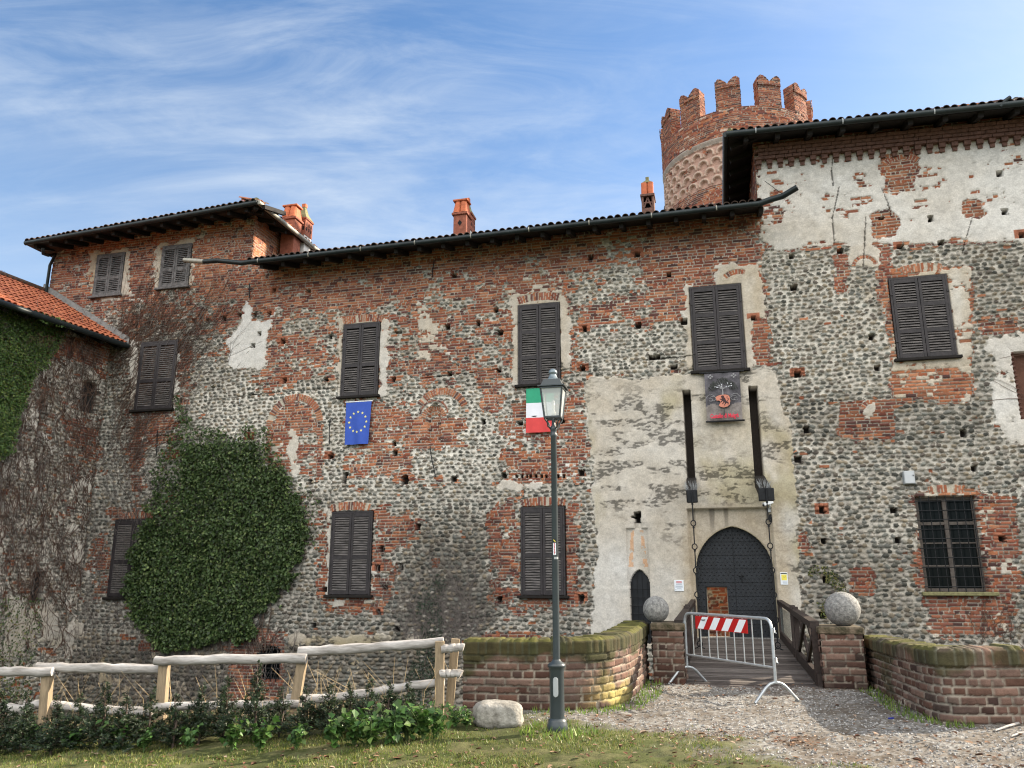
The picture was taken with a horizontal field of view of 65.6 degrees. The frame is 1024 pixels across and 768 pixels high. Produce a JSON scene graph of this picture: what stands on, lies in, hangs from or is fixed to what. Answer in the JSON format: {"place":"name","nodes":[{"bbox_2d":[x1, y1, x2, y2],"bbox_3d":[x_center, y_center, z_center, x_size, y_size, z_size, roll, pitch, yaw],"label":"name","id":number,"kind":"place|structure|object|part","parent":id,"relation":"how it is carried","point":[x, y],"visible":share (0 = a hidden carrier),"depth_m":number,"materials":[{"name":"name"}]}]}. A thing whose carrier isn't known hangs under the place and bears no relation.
{"place":"outdoors","nodes":[
{"label":"outdoors","id":0,"kind":"place"},
{"bbox_2d":[0,679,1023,767],"bbox_3d":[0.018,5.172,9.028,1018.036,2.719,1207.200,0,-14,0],"label":"ground","id":1,"kind":"structure","parent":0,"point":[662,754],"depth_m":7.87,"materials":[{"name":"grey gravel"}]},
{"bbox_2d":[0,690,34,753],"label":"yew shrub","id":2,"kind":"object","parent":1,"relation":"on","point":[3,704],"visible":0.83,"depth_m":8.41,"materials":[{"name":"green plant"}]},
{"bbox_2d":[0,689,43,752],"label":"yew shrub","id":3,"kind":"object","parent":1,"relation":"on","point":[20,723],"visible":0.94,"depth_m":8.41,"materials":[{"name":"green plant"}]},
{"bbox_2d":[16,723,44,749],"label":"leafy weed","id":4,"kind":"object","parent":1,"relation":"on","point":[27,738],"visible":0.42,"depth_m":8.53,"materials":[{"name":"green plant"}]},
{"bbox_2d":[18,694,81,755],"bbox_3d":[-4.800,3.551,8.236,0.559,0.636,0.602,-8,-16,30],"label":"yew shrub","id":5,"kind":"object","parent":1,"relation":"on","point":[39,740],"visible":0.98,"depth_m":8.21,"materials":[{"name":"green plant"}]},
{"bbox_2d":[0,271,129,727],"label":"house","id":6,"kind":"structure","parent":1,"relation":"on","point":[20,296],"depth_m":23.10,"materials":[{"name":"stone"}]},
{"bbox_2d":[0,309,73,460],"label":"ivy","id":7,"kind":"object","parent":6,"relation":"attached to","point":[11,422],"visible":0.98,"depth_m":21.93,"materials":[{"name":"green plant"}]},
{"bbox_2d":[0,295,118,702],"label":"creeper","id":8,"kind":"object","parent":6,"relation":"attached to","point":[18,497],"visible":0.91,"depth_m":22.82,"materials":[{"name":"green plant"}]},
{"bbox_2d":[45,692,97,749],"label":"yew shrub","id":9,"kind":"object","parent":1,"relation":"on","point":[77,717],"visible":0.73,"depth_m":8.41,"materials":[{"name":"green plant"}]},
{"bbox_2d":[61,726,86,750],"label":"leafy weed","id":10,"kind":"object","parent":1,"relation":"on","point":[70,736],"visible":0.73,"depth_m":8.30,"materials":[{"name":"green plant"}]},
{"bbox_2d":[78,682,122,751],"bbox_3d":[-4.266,3.527,8.406,0.465,0.733,0.629,-4,-14,14],"label":"yew shrub","id":11,"kind":"object","parent":1,"relation":"on","point":[100,708],"visible":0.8,"depth_m":8.35,"materials":[{"name":"green plant"}]},
{"bbox_2d":[96,717,130,749],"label":"leafy weed","id":12,"kind":"object","parent":1,"relation":"on","point":[118,731],"visible":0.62,"depth_m":8.29,"materials":[{"name":"green plant"}]},
{"bbox_2d":[93,693,151,753],"bbox_3d":[-4.042,3.542,8.285,0.541,0.604,0.558,-5,-15,19],"label":"yew shrub","id":13,"kind":"object","parent":1,"relation":"on","point":[127,719],"visible":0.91,"depth_m":8.28,"materials":[{"name":"green plant"}]},
{"bbox_2d":[137,726,154,752],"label":"leafy weed","id":14,"kind":"object","parent":1,"relation":"on","point":[144,742],"visible":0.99,"depth_m":8.12,"materials":[{"name":"green plant"}]},
{"bbox_2d":[121,686,171,743],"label":"yew shrub","id":15,"kind":"object","parent":1,"relation":"on","point":[150,708],"visible":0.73,"depth_m":8.49,"materials":[{"name":"green plant"}]},
{"bbox_2d":[24,196,319,725],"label":"corner tower house","id":16,"kind":"structure","parent":1,"relation":"on","point":[90,265],"depth_m":24.85,"materials":[{"name":"brick"}]},
{"bbox_2d":[88,252,125,298],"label":"window","id":17,"kind":"structure","parent":16,"relation":"in","point":[109,270],"depth_m":26.36,"materials":[{"name":"grey wood"}]},
{"bbox_2d":[102,519,155,599],"bbox_3d":[-11.347,5.213,23.672,1.554,2.343,0.215,-3,-14,14],"label":"window","id":18,"kind":"structure","parent":16,"relation":"in","point":[112,595],"depth_m":23.75,"materials":[{"name":"paint"}]},
{"bbox_2d":[129,339,178,412],"bbox_3d":[-11.173,-0.251,24.967,1.542,2.286,0.215,-3,-14,14],"label":"window","id":19,"kind":"structure","parent":16,"relation":"in","point":[152,406],"depth_m":24.93,"materials":[{"name":"paint"}]},
{"bbox_2d":[154,243,192,290],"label":"window","id":20,"kind":"structure","parent":16,"relation":"in","point":[170,253],"depth_m":25.77,"materials":[{"name":"grey wood"}]},
{"bbox_2d":[66,222,327,706],"bbox_3d":[-9.819,1.765,24.102,10.110,15.307,0.073,-3,-14,14],"label":"creeper","id":21,"kind":"object","parent":16,"relation":"attached to","point":[136,359],"visible":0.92,"depth_m":24.71,"materials":[{"name":"plant"}]},
{"bbox_2d":[88,393,333,653],"bbox_3d":[-9.529,3.934,23.328,9.106,7.627,0.412,-3,-14,14],"label":"ivy","id":22,"kind":"object","parent":16,"relation":"attached to","point":[276,530],"visible":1,"depth_m":22.86,"materials":[{"name":"green plant"}]},
{"bbox_2d":[144,693,203,748],"bbox_3d":[-3.571,3.533,8.352,0.575,0.582,0.531,12,-18,-41],"label":"yew shrub","id":23,"kind":"object","parent":1,"relation":"on","point":[174,734],"visible":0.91,"depth_m":8.28,"materials":[{"name":"green plant"}]},
{"bbox_2d":[179,722,203,748],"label":"leafy weed","id":24,"kind":"object","parent":1,"relation":"on","point":[187,737],"visible":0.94,"depth_m":8.08,"materials":[{"name":"green plant"}]},
{"bbox_2d":[176,682,221,743],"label":"yew shrub","id":25,"kind":"object","parent":1,"relation":"on","point":[200,704],"visible":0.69,"depth_m":8.41,"materials":[{"name":"green plant"}]},
{"bbox_2d":[0,657,444,742],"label":"dry stalks","id":26,"kind":"object","parent":1,"relation":"on","point":[317,683],"visible":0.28,"depth_m":9.14,"materials":[{"name":"plant"}]},
{"bbox_2d":[0,695,444,747],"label":"undergrowth","id":27,"kind":"object","parent":1,"relation":"on","point":[288,711],"visible":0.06,"depth_m":8.99,"materials":[{"name":"green plant"}]},
{"bbox_2d":[195,675,251,740],"bbox_3d":[-3.005,3.473,8.475,0.558,0.714,0.541,-9,-16,33],"label":"yew shrub","id":28,"kind":"object","parent":1,"relation":"on","point":[224,719],"visible":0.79,"depth_m":8.41,"materials":[{"name":"green plant"}]},
{"bbox_2d":[0,637,464,736],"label":"log fence","id":29,"kind":"object","parent":1,"relation":"on","point":[160,666],"visible":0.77,"depth_m":9.08,"materials":[{"name":"beige wood"}]},
{"bbox_2d":[219,715,249,751],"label":"leafy weed","id":30,"kind":"object","parent":1,"relation":"on","point":[233,734],"visible":1,"depth_m":7.90,"materials":[{"name":"green plant"}]},
{"bbox_2d":[228,659,281,742],"bbox_3d":[-2.673,3.353,8.384,0.559,0.873,0.602,2,-14,-8],"label":"yew shrub","id":31,"kind":"object","parent":1,"relation":"on","point":[252,718],"visible":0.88,"depth_m":8.30,"materials":[{"name":"green plant"}]},
{"bbox_2d":[246,715,280,753],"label":"leafy weed","id":32,"kind":"object","parent":1,"relation":"on","point":[259,738],"visible":0.95,"depth_m":7.72,"materials":[{"name":"green plant"}]},
{"bbox_2d":[245,686,295,737],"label":"yew shrub","id":33,"kind":"object","parent":1,"relation":"on","point":[277,706],"visible":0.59,"depth_m":8.51,"materials":[{"name":"green plant"}]},
{"bbox_2d":[275,686,323,737],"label":"yew shrub","id":34,"kind":"object","parent":1,"relation":"on","point":[302,719],"visible":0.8,"depth_m":8.30,"materials":[{"name":"green plant"}]},
{"bbox_2d":[286,723,312,750],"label":"leafy weed","id":35,"kind":"object","parent":1,"relation":"on","point":[299,732],"visible":0.9,"depth_m":7.69,"materials":[{"name":"green plant"}]},
{"bbox_2d":[308,683,350,732],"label":"yew shrub","id":36,"kind":"object","parent":1,"relation":"on","point":[328,707],"visible":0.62,"depth_m":8.37,"materials":[{"name":"green plant"}]},
{"bbox_2d":[323,707,349,747],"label":"leafy weed","id":37,"kind":"object","parent":1,"relation":"on","point":[333,734],"visible":0.92,"depth_m":7.69,"materials":[{"name":"green plant"}]},
{"bbox_2d":[319,682,367,731],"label":"yew shrub","id":38,"kind":"object","parent":1,"relation":"on","point":[351,698],"visible":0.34,"depth_m":8.51,"materials":[{"name":"green plant"}]},
{"bbox_2d":[340,707,372,745],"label":"leafy weed","id":39,"kind":"object","parent":1,"relation":"on","point":[353,730],"visible":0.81,"depth_m":7.73,"materials":[{"name":"green plant"}]},
{"bbox_2d":[342,678,385,736],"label":"yew shrub","id":40,"kind":"object","parent":1,"relation":"on","point":[372,696],"visible":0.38,"depth_m":8.29,"materials":[{"name":"green plant"}]},
{"bbox_2d":[354,714,383,747],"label":"leafy weed","id":41,"kind":"object","parent":1,"relation":"on","point":[368,732],"visible":0.93,"depth_m":7.57,"materials":[{"name":"green plant"}]},
{"bbox_2d":[369,680,403,726],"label":"yew shrub","id":42,"kind":"object","parent":1,"relation":"on","point":[391,699],"visible":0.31,"depth_m":8.51,"materials":[{"name":"green plant"}]},
{"bbox_2d":[367,699,410,744],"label":"leafy weed","id":43,"kind":"object","parent":1,"relation":"on","point":[392,725],"visible":0.89,"depth_m":7.75,"materials":[{"name":"green plant"}]},
{"bbox_2d":[381,681,423,730],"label":"yew shrub","id":44,"kind":"object","parent":1,"relation":"on","point":[410,697],"visible":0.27,"depth_m":8.44,"materials":[{"name":"green plant"}]},
{"bbox_2d":[391,703,419,740],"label":"leafy weed","id":45,"kind":"object","parent":1,"relation":"on","point":[411,720],"visible":0.58,"depth_m":7.90,"materials":[{"name":"green plant"}]},
{"bbox_2d":[405,700,437,739],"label":"leafy weed","id":46,"kind":"object","parent":1,"relation":"on","point":[425,719],"visible":0.89,"depth_m":7.93,"materials":[{"name":"green plant"}]},
{"bbox_2d":[0,711,872,767],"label":"grass","id":47,"kind":"structure","parent":1,"relation":"on","point":[278,746],"depth_m":7.61,"materials":[{"name":"green plant"}]},
{"bbox_2d":[422,699,452,737],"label":"leafy weed","id":48,"kind":"object","parent":1,"relation":"on","point":[438,717],"visible":0.84,"depth_m":8.05,"materials":[{"name":"green plant"}]},
{"bbox_2d":[444,702,463,727],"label":"leafy weed","id":49,"kind":"object","parent":1,"relation":"on","point":[456,715],"visible":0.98,"depth_m":8.61,"materials":[{"name":"green plant"}]},
{"bbox_2d":[460,705,474,730],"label":"leafy weed","id":50,"kind":"object","parent":1,"relation":"on","point":[466,721],"visible":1,"depth_m":8.49,"materials":[{"name":"green plant"}]},
{"bbox_2d":[183,177,798,720],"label":"castle range","id":51,"kind":"structure","parent":1,"relation":"on","point":[629,327],"depth_m":21.63,"materials":[{"name":"stone"}]},
{"bbox_2d":[255,645,281,681],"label":"window","id":52,"kind":"structure","parent":51,"relation":"in","point":[270,671],"depth_m":22.00,"materials":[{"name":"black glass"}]},
{"bbox_2d":[323,511,373,597],"bbox_3d":[-4.465,4.704,21.991,1.420,2.335,0.215,-3,-14,14],"label":"window","id":53,"kind":"structure","parent":51,"relation":"in","point":[351,540],"depth_m":21.97,"materials":[{"name":"paint"}]},
{"bbox_2d":[336,322,380,399],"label":"window","id":54,"kind":"structure","parent":51,"relation":"in","point":[361,341],"depth_m":23.30,"materials":[{"name":"paint"}]},
{"bbox_2d":[345,400,372,444],"bbox_3d":[-4.421,1.099,22.769,0.849,1.270,0.099,-3,-14,14],"label":"flag","id":55,"kind":"object","parent":51,"relation":"attached to","point":[357,421],"visible":1,"depth_m":22.78,"materials":[{"name":"blue fabric"}]},
{"bbox_2d":[430,446,435,476],"bbox_3d":[-2.194,2.138,22.000,0.205,0.862,0.028,-3,-14,14],"label":"wall anchor","id":56,"kind":"object","parent":51,"relation":"attached to","point":[432,461],"depth_m":21.99,"materials":[{"name":"black metal"}]},
{"bbox_2d":[352,514,583,699],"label":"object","id":57,"kind":"object","parent":51,"relation":"attached to","point":[427,612],"visible":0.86,"depth_m":21.00,"materials":[{"name":"brown plant"}]},
{"bbox_2d":[526,388,551,432],"bbox_3d":[0.754,0.699,21.507,0.777,1.228,0.062,-3,-14,14],"label":"flag","id":58,"kind":"object","parent":51,"relation":"attached to","point":[536,421],"visible":0.64,"depth_m":21.53,"materials":[{"name":"multicoloured fabric"}]},
{"bbox_2d":[514,302,563,387],"bbox_3d":[0.748,-1.088,22.043,1.363,2.392,0.215,-3,-14,14],"label":"window","id":59,"kind":"structure","parent":51,"relation":"in","point":[539,335],"depth_m":22.05,"materials":[{"name":"paint"}]},
{"bbox_2d":[517,506,569,598],"bbox_3d":[0.805,4.372,20.689,1.351,2.331,0.215,-3,-14,14],"label":"window","id":60,"kind":"structure","parent":51,"relation":"in","point":[536,522],"depth_m":20.68,"materials":[{"name":"paint"}]},
{"bbox_3d":[3.229,5.562,19.911,0.525,1.786,0.181,-3,-14,14],"label":"side door","id":61,"kind":"part","parent":51,"relation":"part of","materials":[{"name":"wood"}]},
{"bbox_2d":[674,580,683,590],"bbox_3d":[4.132,4.986,19.660,0.226,0.267,0.035,-3,-14,14],"label":"notice","id":62,"kind":"object","parent":51,"relation":"attached to","point":[678,585],"visible":1,"depth_m":19.64,"materials":[{"name":"white paper"}]},
{"bbox_2d":[690,503,704,648],"bbox_3d":[3.937,4.065,17.001,0.207,3.047,0.042,-3,-14,14],"label":"drawbridge chain","id":63,"kind":"object","parent":51,"relation":"hanging from","point":[697,598],"visible":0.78,"depth_m":17.02,"materials":[{"name":"black metal"}]},
{"bbox_2d":[689,283,749,374],"bbox_3d":[5.403,-1.458,20.912,1.498,2.402,0.215,-3,-14,14],"label":"window","id":64,"kind":"structure","parent":51,"relation":"in","point":[718,342],"depth_m":20.91,"materials":[{"name":"paint"}]},
{"bbox_2d":[699,370,744,422],"bbox_3d":[5.402,0.314,20.333,1.118,1.334,0.082,-3,-14,14],"label":"banner","id":65,"kind":"object","parent":51,"relation":"attached to","point":[723,396],"visible":1,"depth_m":20.33,"materials":[{"name":"black fabric"}]},
{"bbox_2d":[762,501,772,521],"bbox_3d":[6.307,3.140,19.581,0.342,0.546,0.204,3,-14,-14],"label":"cctv camera","id":66,"kind":"object","parent":51,"relation":"attached to","point":[769,508],"visible":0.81,"depth_m":19.55,"materials":[{"name":"white plastic"}]},
{"bbox_2d":[765,501,782,649],"bbox_3d":[5.447,3.973,16.628,0.207,3.048,0.042,-3,-14,14],"label":"drawbridge chain","id":67,"kind":"object","parent":51,"relation":"hanging from","point":[772,574],"visible":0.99,"depth_m":16.62,"materials":[{"name":"black metal"}]},
{"bbox_2d":[472,699,523,728],"bbox_3d":[-0.154,3.657,8.780,0.581,0.311,0.411,1,-14,-3],"label":"boulder","id":68,"kind":"object","parent":1,"relation":"on","point":[492,713],"visible":0.87,"depth_m":8.61,"materials":[{"name":"stone"}]},
{"bbox_2d":[17,680,1023,767],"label":"fallen leaves","id":69,"kind":"object","parent":1,"relation":"on","point":[920,760],"visible":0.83,"depth_m":7.59,"materials":[{"name":"brown plant"}]},
{"bbox_2d":[537,369,567,732],"bbox_3d":[0.474,1.752,8.755,0.310,3.968,0.310,-3,-14,13],"label":"street lamp","id":70,"kind":"object","parent":1,"relation":"on","point":[553,388],"visible":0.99,"depth_m":8.71,"materials":[{"name":"metal"}]},
{"bbox_2d":[463,620,649,710],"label":"parapet wall","id":71,"kind":"structure","parent":1,"relation":"on","point":[610,666],"depth_m":9.83,"materials":[{"name":"brown brick"}]},
{"bbox_2d":[643,596,687,683],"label":"gate pier","id":72,"kind":"structure","parent":1,"relation":"on","point":[668,646],"depth_m":12.16,"materials":[{"name":"brick"}]},
{"bbox_2d":[668,612,798,703],"bbox_3d":[3.047,3.810,11.252,0.706,1.060,2.171,5,-15,-21],"label":"crowd barrier","id":73,"kind":"object","parent":1,"relation":"on","point":[775,681],"visible":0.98,"depth_m":10.99,"materials":[{"name":"metal"}]},
{"bbox_2d":[695,616,747,633],"bbox_3d":[2.987,3.448,11.409,0.016,0.184,1.230,5,-15,-21],"label":"warning board","id":74,"kind":"object","parent":73,"relation":"attached to","point":[724,624],"visible":1,"depth_m":11.36,"materials":[{"name":"red plastic"}]},
{"bbox_2d":[519,678,974,740],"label":"wall foot weeds","id":75,"kind":"object","parent":1,"relation":"on","point":[888,699],"depth_m":9.47,"materials":[{"name":"green plant"}]},
{"bbox_2d":[674,599,823,688],"bbox_3d":[4.463,6.105,15.167,2.138,3.670,7.730,-3,-14,14],"label":"footbridge","id":76,"kind":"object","parent":1,"relation":"on","point":[796,666],"visible":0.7,"depth_m":13.95,"materials":[{"name":"brown wood"}]},
{"bbox_2d":[816,592,868,690],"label":"gate pier","id":77,"kind":"structure","parent":1,"relation":"on","point":[842,649],"depth_m":11.56,"materials":[{"name":"brick"}]},
{"bbox_2d":[722,95,1023,664],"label":"castle wing","id":78,"kind":"structure","parent":1,"relation":"on","point":[892,244],"depth_m":19.63,"materials":[{"name":"grey stone"}]},
{"bbox_2d":[659,74,812,210],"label":"round tower","id":79,"kind":"structure","parent":78,"relation":"on","point":[691,145],"depth_m":31.36,"materials":[{"name":"brick"}]},
{"bbox_2d":[808,565,846,618],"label":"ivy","id":80,"kind":"object","parent":78,"relation":"attached to","point":[826,578],"visible":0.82,"depth_m":18.84,"materials":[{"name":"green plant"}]},
{"bbox_2d":[902,471,915,484],"bbox_3d":[9.421,2.227,18.881,0.243,0.308,0.222,-3,-14,14],"label":"meter box","id":81,"kind":"object","parent":78,"relation":"attached to","point":[908,477],"visible":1,"depth_m":18.80,"materials":[{"name":"grey"}]},
{"bbox_2d":[904,471,914,482],"bbox_3d":[9.406,2.204,18.788,0.213,0.278,0.024,-3,-14,14],"label":"door","id":82,"kind":"structure","parent":81,"relation":"in","point":[909,475],"depth_m":18.79,"materials":[{"name":"white"}]},
{"bbox_2d":[888,274,962,361],"bbox_3d":[10.170,-1.640,19.706,1.514,2.182,0.215,-3,-14,14],"label":"window","id":83,"kind":"structure","parent":78,"relation":"in","point":[923,327],"depth_m":19.70,"materials":[{"name":"paint"}]},
{"bbox_2d":[914,495,999,595],"bbox_3d":[10.217,3.734,18.442,1.574,2.275,0.360,-3,-14,14],"label":"window","id":84,"kind":"structure","parent":78,"relation":"in","point":[949,538],"depth_m":18.54,"materials":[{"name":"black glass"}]},
{"bbox_2d":[964,584,1023,646],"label":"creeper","id":85,"kind":"object","parent":78,"relation":"attached to","point":[983,630],"visible":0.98,"depth_m":17.81,"materials":[{"name":"plant"}]},
{"bbox_2d":[983,286,1023,400],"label":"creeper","id":86,"kind":"object","parent":78,"relation":"attached to","point":[1008,356],"visible":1,"depth_m":18.95,"materials":[{"name":"plant"}]},
{"bbox_2d":[864,635,1023,725],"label":"parapet wall","id":87,"kind":"structure","parent":1,"relation":"on","point":[976,685],"depth_m":8.88,"materials":[{"name":"brown brick"}]},
{"bbox_2d":[995,722,1022,730],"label":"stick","id":88,"kind":"object","parent":1,"relation":"on","point":[1010,725],"visible":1,"depth_m":8.52,"materials":[{"name":"white wood"}]},
{"bbox_2d":[0,0,1023,440],"label":"sky","id":89,"kind":"structure","parent":0,"point":[375,116],"materials":[{"name":"blue"}]},
{"bbox_2d":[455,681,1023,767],"bbox_3d":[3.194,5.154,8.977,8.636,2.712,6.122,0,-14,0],"label":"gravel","id":90,"kind":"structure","parent":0,"point":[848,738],"depth_m":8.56,"materials":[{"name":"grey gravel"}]},
{"bbox_2d":[780,572,787,584],"bbox_3d":[6.538,4.675,19.104,0.170,0.287,0.036,-3,-14,14],"label":"notice","id":91,"kind":"object","parent":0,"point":[784,578],"visible":1,"depth_m":19.09,"materials":[{"name":"white paper"}]}
]}

